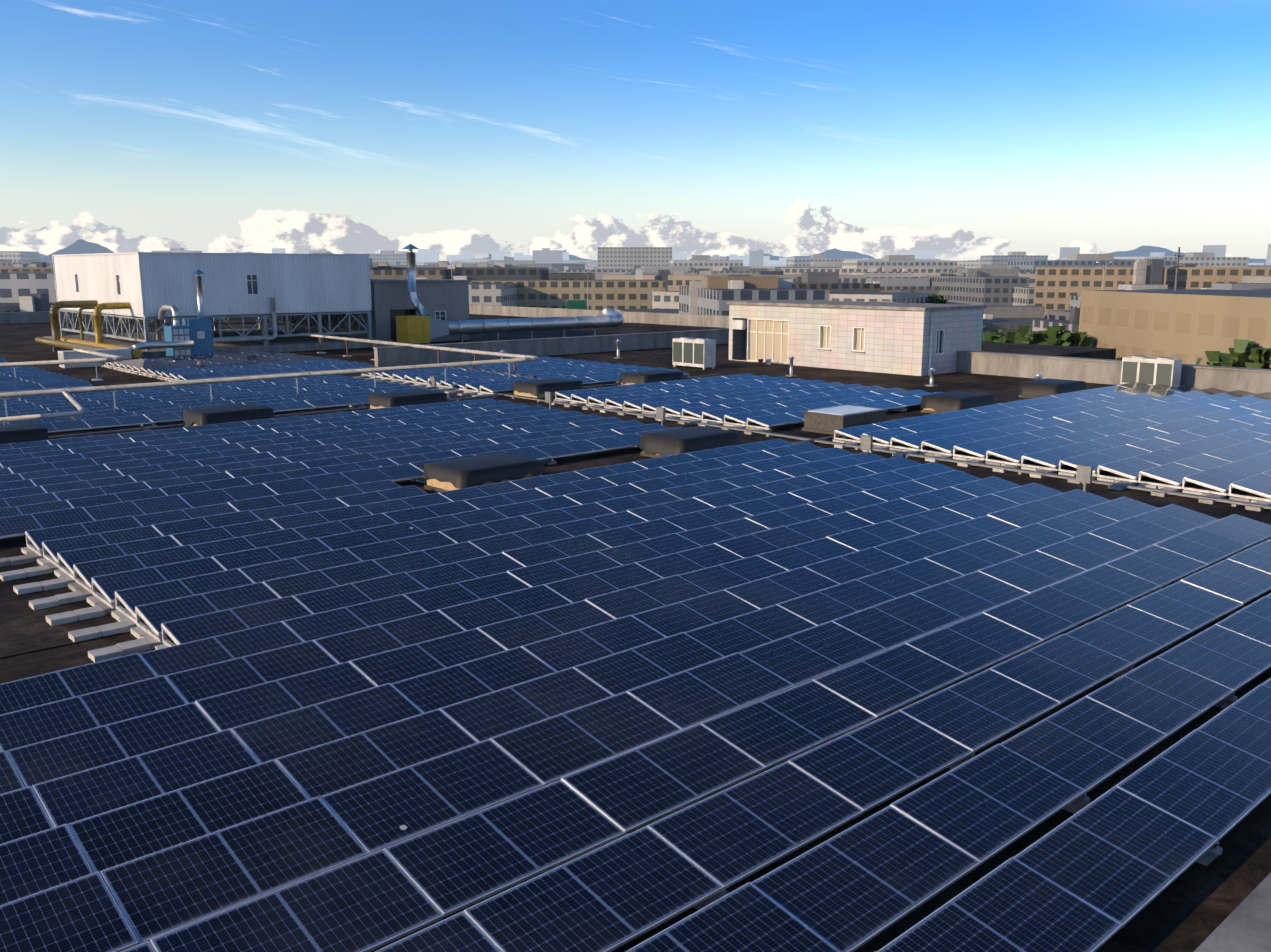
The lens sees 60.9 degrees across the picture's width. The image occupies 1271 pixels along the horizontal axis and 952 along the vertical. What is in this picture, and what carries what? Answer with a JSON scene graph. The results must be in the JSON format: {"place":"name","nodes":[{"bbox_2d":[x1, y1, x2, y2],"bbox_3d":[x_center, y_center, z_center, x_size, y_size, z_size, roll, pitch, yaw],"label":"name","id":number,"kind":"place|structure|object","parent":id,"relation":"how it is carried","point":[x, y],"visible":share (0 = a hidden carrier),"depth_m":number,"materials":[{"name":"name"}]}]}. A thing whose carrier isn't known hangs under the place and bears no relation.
{"place":"outdoors","nodes":[
{"label":"outdoors","id":0,"kind":"place"},
{"bbox_2d":[39,239,113,261],"bbox_3d":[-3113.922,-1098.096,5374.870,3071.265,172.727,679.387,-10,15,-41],"label":"mountain","id":1,"kind":"structure","parent":0,"point":[80,246],"depth_m":5681.42,"materials":[{"name":"blue"}]},
{"bbox_2d":[39,250,565,260],"bbox_3d":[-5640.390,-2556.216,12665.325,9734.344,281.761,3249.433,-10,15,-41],"label":"buildings","id":2,"kind":"structure","parent":0,"point":[487,258],"depth_m":14222.19,"materials":[{"name":"blue"}]},
{"bbox_2d":[566,299,586,308],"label":"road sign","id":3,"kind":"object","parent":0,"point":[576,304],"visible":0.35,"depth_m":211.84,"materials":[{"name":"green metal"}]},
{"bbox_2d":[0,314,1270,951],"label":"roof slab","id":4,"kind":"structure","parent":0,"point":[1192,906],"depth_m":19.08,"materials":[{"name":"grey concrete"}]},
{"bbox_2d":[0,423,48,443],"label":"skylight","id":5,"kind":"object","parent":4,"relation":"on","point":[19,433],"visible":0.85,"depth_m":32.91,"materials":[{"name":"black"}]},
{"bbox_2d":[35,300,141,357],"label":"yellow pipes","id":6,"kind":"object","parent":4,"relation":"on","point":[59,342],"visible":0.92,"depth_m":70.20,"materials":[{"name":"metal"}]},
{"bbox_2d":[58,348,131,367],"bbox_3d":[-30.900,-6.763,61.811,3.620,0.900,1.120,-10,15,-41],"label":"skylight","id":7,"kind":"object","parent":4,"relation":"on","point":[124,353],"visible":0.58,"depth_m":61.10,"materials":[{"name":"metal"}]},
{"bbox_2d":[128,269,213,355],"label":"dust collector","id":8,"kind":"object","parent":4,"relation":"on","point":[191,336],"visible":0.9,"depth_m":65.82,"materials":[{"name":"metal"}]},
{"bbox_2d":[52,252,371,349],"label":"plant room","id":9,"kind":"object","parent":4,"relation":"on","point":[147,284],"depth_m":71.95,"materials":[{"name":"white metal"}]},
{"bbox_2d":[43,328,392,356],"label":"plant room plinth","id":10,"kind":"structure","parent":4,"relation":"on","point":[291,344],"depth_m":74.53,"materials":[{"name":"grey concrete"}]},
{"bbox_2d":[183,404,273,426],"bbox_3d":[-14.230,-2.038,37.804,2.560,0.690,1.801,-10,15,-41],"label":"skylight","id":11,"kind":"object","parent":4,"relation":"on","point":[216,415],"visible":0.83,"depth_m":37.24,"materials":[{"name":"black"}]},
{"bbox_2d":[0,297,539,424],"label":"lagged pipes","id":12,"kind":"object","parent":4,"relation":"on","point":[66,392],"visible":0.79,"depth_m":48.40,"materials":[{"name":"metal"}]},
{"bbox_2d":[292,279,470,341],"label":"roof block","id":13,"kind":"structure","parent":4,"relation":"on","point":[444,299],"depth_m":81.13,"materials":[{"name":"metal"}]},
{"bbox_2d":[368,390,446,408],"bbox_3d":[-8.950,-2.934,42.469,2.550,0.688,1.796,-10,15,-41],"label":"skylight","id":14,"kind":"object","parent":4,"relation":"on","point":[395,399],"visible":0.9,"depth_m":41.90,"materials":[{"name":"black"}]},
{"bbox_2d":[423,452,544,491],"bbox_3d":[-3.836,-0.055,27.500,2.555,0.690,1.808,-10,15,-41],"label":"skylight","id":15,"kind":"object","parent":4,"relation":"on","point":[454,474],"visible":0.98,"depth_m":26.95,"materials":[{"name":"black"}]},
{"bbox_2d":[396,244,623,343],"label":"ventilation duct","id":16,"kind":"object","parent":4,"relation":"on","point":[423,326],"visible":0.92,"depth_m":79.77,"materials":[{"name":"metal"}]},
{"bbox_2d":[512,378,582,398],"bbox_3d":[-3.825,-3.806,47.004,2.545,0.687,1.808,-10,15,-41],"label":"skylight","id":17,"kind":"object","parent":4,"relation":"on","point":[538,389],"visible":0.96,"depth_m":46.32,"materials":[{"name":"black"}]},
{"bbox_2d":[373,328,728,366],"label":"cross parapet","id":18,"kind":"structure","parent":4,"relation":"on","point":[395,356],"depth_m":68.67,"materials":[{"name":"concrete"}]},
{"bbox_2d":[0,354,1270,951],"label":"solar panel frames","id":19,"kind":"structure","parent":4,"relation":"on","point":[138,616],"depth_m":14.19,"materials":[{"name":"silver metal"}]},
{"bbox_2d":[0,350,1270,951],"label":"solar glass","id":20,"kind":"object","parent":19,"relation":"on","point":[1120,856],"visible":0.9,"depth_m":14.04,"materials":[{"name":"blue glass"}]},
{"bbox_2d":[0,304,1270,951],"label":"parapets","id":21,"kind":"object","parent":4,"relation":"on","point":[1244,924],"visible":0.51,"depth_m":52.73,"materials":[{"name":"concrete"}]},
{"bbox_2d":[0,365,1270,909],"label":"ballast blocks","id":22,"kind":"structure","parent":4,"relation":"on","point":[142,641],"depth_m":18.95,"materials":[{"name":"concrete"}]},
{"bbox_2d":[0,375,1270,658],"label":"cable trays and boxes","id":23,"kind":"object","parent":4,"relation":"on","point":[1084,475],"visible":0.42,"depth_m":33.75,"materials":[{"name":"metal"}]},
{"bbox_2d":[620,370,683,384],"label":"skylight","id":24,"kind":"object","parent":4,"relation":"on","point":[639,377],"visible":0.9,"depth_m":50.45,"materials":[{"name":"black"}]},
{"bbox_2d":[640,426,740,457],"bbox_3d":[1.660,-0.988,32.362,2.553,0.686,1.808,-10,15,-41],"label":"skylight","id":25,"kind":"object","parent":4,"relation":"on","point":[672,442],"visible":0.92,"depth_m":31.78,"materials":[{"name":"black"}]},
{"bbox_2d":[672,337,715,369],"bbox_3d":[3.257,-6.882,60.378,0.915,1.675,2.500,-10,15,-41],"label":"condenser","id":26,"kind":"object","parent":4,"relation":"on","point":[694,352],"visible":1,"depth_m":59.77,"materials":[{"name":"grey metal"}]},
{"bbox_2d":[500,320,1042,386],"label":"roof vents","id":27,"kind":"object","parent":4,"relation":"on","point":[739,324],"visible":0.65,"depth_m":62.53,"materials":[{"name":"grey metal"}]},
{"bbox_2d":[802,405,888,434],"bbox_3d":[7.234,-1.942,37.292,2.520,0.695,1.770,-10,15,-41],"label":"skylight","id":28,"kind":"object","parent":4,"relation":"on","point":[830,420],"visible":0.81,"depth_m":36.69,"materials":[{"name":"grey metal"}]},
{"bbox_2d":[727,300,986,375],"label":"grey roof building","id":29,"kind":"structure","parent":4,"relation":"on","point":[917,339],"depth_m":58.83,"materials":[{"name":"tile"}]},
{"bbox_2d":[920,391,995,413],"bbox_3d":[12.584,-2.849,42.025,2.560,0.689,1.800,-10,15,-41],"label":"skylight","id":30,"kind":"object","parent":4,"relation":"on","point":[946,402],"visible":0.9,"depth_m":41.39,"materials":[{"name":"black"}]},
{"bbox_2d":[1018,378,1084,398],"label":"skylight","id":31,"kind":"object","parent":4,"relation":"on","point":[1032,389],"visible":0.9,"depth_m":46.26,"materials":[{"name":"black"}]},
{"bbox_2d":[1120,355,1181,386],"bbox_3d":[23.561,-4.695,49.408,0.915,1.525,2.300,-10,15,-41],"label":"condenser","id":32,"kind":"object","parent":4,"relation":"on","point":[1151,370],"visible":0.79,"depth_m":48.94,"materials":[{"name":"grey metal"}]},
{"bbox_2d":[0,0,1270,260],"label":"sky","id":33,"kind":"structure","parent":0,"point":[960,130],"materials":[{"name":"blue"}]},
{"bbox_2d":[489,246,1265,264],"bbox_3d":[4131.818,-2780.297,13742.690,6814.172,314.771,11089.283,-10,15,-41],"label":"hills","id":34,"kind":"structure","parent":0,"point":[1142,251],"depth_m":15335.02,"materials":[{"name":"blue"}]},
{"label":"ground","id":35,"kind":"structure","parent":0,"visible":0},
{"bbox_2d":[0,244,1270,368],"bbox_3d":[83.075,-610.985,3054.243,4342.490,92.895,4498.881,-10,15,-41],"label":"city buildings","id":36,"kind":"structure","parent":35,"relation":"on","point":[1217,300],"depth_m":308.38,"materials":[{"name":"beige concrete"}]},
{"bbox_2d":[911,290,947,303],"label":"tree","id":37,"kind":"object","parent":35,"relation":"on","point":[935,299],"visible":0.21,"depth_m":274.27,"materials":[{"name":"green plant"}]},
{"bbox_2d":[982,325,1031,334],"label":"tree","id":38,"kind":"object","parent":35,"relation":"on","point":[999,330],"depth_m":141.87,"materials":[{"name":"green plant"}]},
{"bbox_2d":[982,329,1032,342],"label":"tree","id":39,"kind":"object","parent":35,"relation":"on","point":[990,336],"visible":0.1,"depth_m":109.59,"materials":[{"name":"green plant"}]},
{"bbox_2d":[982,322,1032,331],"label":"building","id":40,"kind":"structure","parent":35,"relation":"on","point":[1005,326],"depth_m":243.33,"materials":[{"name":"concrete"}]},
{"bbox_2d":[1008,326,1095,347],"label":"tree","id":41,"kind":"object","parent":35,"relation":"on","point":[1051,335],"visible":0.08,"depth_m":106.19,"materials":[{"name":"green plant"}]},
{"bbox_2d":[1096,262,1113,289],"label":"street lamp","id":42,"kind":"object","parent":35,"relation":"on","point":[1104,272],"visible":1,"depth_m":126.58,"materials":[{"name":"grey metal"}]},
{"bbox_2d":[1172,247,1183,290],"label":"utility pole","id":43,"kind":"object","parent":35,"relation":"on","point":[1177,267],"visible":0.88,"depth_m":105.64,"materials":[{"name":"metal"}]},
{"bbox_2d":[1195,339,1270,368],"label":"tree","id":44,"kind":"object","parent":35,"relation":"on","point":[1243,353],"visible":0.33,"depth_m":82.32,"materials":[{"name":"green plant"}]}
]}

